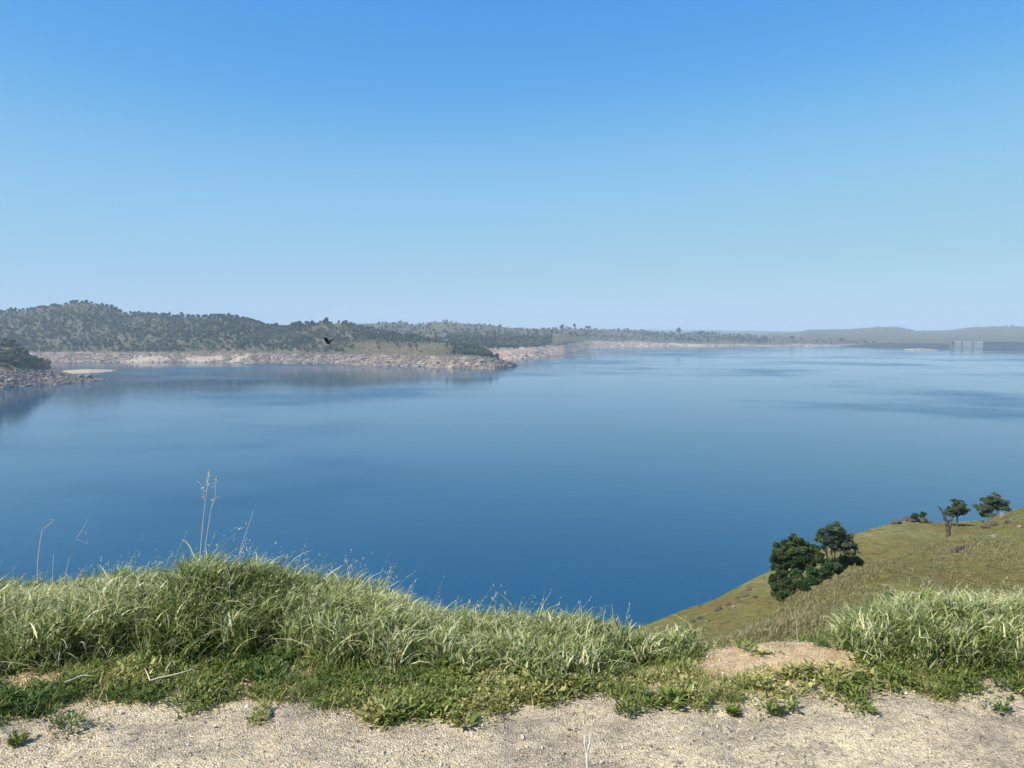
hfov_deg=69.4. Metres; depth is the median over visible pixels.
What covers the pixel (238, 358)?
sand
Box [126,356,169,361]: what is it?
sand
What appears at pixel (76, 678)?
dry twig
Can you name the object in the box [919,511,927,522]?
bush
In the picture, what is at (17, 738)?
weed
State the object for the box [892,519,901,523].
boulder
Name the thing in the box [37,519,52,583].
dry stalk
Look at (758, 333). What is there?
hills
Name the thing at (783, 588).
bush
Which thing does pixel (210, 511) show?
dry stalk
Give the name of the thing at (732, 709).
weed
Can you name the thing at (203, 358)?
sand
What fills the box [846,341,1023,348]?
concrete dam
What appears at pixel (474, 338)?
woodland
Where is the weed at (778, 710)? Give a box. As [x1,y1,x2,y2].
[765,701,785,715]
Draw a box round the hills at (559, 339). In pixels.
[304,322,876,359]
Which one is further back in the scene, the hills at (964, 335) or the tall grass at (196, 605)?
the hills at (964, 335)
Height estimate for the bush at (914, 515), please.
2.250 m
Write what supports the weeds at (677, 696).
on the ground at (375, 742)
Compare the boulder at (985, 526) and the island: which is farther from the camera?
the island
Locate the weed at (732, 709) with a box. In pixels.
[725,703,741,716]
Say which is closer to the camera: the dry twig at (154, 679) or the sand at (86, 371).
the dry twig at (154, 679)
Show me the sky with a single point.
(728, 165)
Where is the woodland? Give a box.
[0,300,1018,368]
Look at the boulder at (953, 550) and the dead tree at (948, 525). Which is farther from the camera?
the dead tree at (948, 525)
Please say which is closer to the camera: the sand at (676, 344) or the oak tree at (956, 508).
the oak tree at (956, 508)
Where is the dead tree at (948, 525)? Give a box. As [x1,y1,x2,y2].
[937,506,952,536]
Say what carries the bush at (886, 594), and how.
on the hillside
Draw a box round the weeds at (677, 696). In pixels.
[0,630,1023,739]
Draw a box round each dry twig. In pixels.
[64,675,91,682]
[144,660,194,681]
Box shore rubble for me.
[0,340,859,387]
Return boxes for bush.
[767,558,843,606]
[829,554,864,577]
[878,592,902,602]
[910,513,919,521]
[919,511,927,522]
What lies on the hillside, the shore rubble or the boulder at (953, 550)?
the boulder at (953, 550)
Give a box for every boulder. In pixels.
[714,606,721,611]
[741,593,748,597]
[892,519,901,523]
[904,516,914,521]
[951,548,957,552]
[980,524,989,528]
[990,521,998,525]
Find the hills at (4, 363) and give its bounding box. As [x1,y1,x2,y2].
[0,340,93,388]
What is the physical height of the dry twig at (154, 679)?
0.011 m
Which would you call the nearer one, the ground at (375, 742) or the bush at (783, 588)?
the ground at (375, 742)
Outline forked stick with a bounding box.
[584,733,590,767]
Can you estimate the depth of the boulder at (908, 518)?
151.96 m
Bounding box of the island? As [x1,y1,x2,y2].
[901,348,935,349]
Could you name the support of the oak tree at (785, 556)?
on the hillside
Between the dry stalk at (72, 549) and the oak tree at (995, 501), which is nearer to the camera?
the dry stalk at (72, 549)
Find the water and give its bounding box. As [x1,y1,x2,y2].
[0,346,1023,630]
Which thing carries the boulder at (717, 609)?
on the hillside
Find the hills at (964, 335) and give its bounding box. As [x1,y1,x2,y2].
[768,326,1023,343]
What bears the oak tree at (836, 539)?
on the hillside
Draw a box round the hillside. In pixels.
[627,507,1023,644]
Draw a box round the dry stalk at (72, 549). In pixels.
[64,519,88,582]
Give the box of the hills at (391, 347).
[0,302,516,368]
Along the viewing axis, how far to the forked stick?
3.48 m
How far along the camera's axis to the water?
505.71 m
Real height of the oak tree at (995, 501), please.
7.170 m
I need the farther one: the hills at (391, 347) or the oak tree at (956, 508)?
the hills at (391, 347)
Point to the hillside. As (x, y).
(887, 539)
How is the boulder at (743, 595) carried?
on the hillside
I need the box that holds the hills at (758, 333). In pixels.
[583,329,943,337]
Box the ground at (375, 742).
[0,641,1023,767]
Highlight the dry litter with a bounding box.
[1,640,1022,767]
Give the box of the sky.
[0,0,1023,330]
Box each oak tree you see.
[769,533,825,600]
[813,520,861,580]
[943,498,970,525]
[971,492,1011,517]
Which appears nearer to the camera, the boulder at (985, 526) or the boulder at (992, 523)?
the boulder at (985, 526)
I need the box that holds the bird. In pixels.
[324,337,333,343]
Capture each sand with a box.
[63,369,112,373]
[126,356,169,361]
[182,355,224,361]
[231,354,248,361]
[668,343,684,345]
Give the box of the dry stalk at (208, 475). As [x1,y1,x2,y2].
[197,470,210,559]
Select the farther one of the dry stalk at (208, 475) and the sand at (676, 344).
the sand at (676, 344)
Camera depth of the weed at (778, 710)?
4.24 m
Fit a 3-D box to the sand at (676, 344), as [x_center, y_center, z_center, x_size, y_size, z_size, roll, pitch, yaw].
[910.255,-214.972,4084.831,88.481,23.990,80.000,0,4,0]
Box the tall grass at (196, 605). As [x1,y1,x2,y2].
[0,523,1023,705]
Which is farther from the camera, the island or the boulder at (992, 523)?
the island
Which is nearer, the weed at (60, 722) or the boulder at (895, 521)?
the weed at (60, 722)
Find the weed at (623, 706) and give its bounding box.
[611,694,640,717]
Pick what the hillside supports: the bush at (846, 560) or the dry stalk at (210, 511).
the bush at (846, 560)
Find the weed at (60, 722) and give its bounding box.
[44,709,89,736]
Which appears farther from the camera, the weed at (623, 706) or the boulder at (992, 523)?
the boulder at (992, 523)
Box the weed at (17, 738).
[5,730,29,746]
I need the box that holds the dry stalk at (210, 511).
[204,476,218,558]

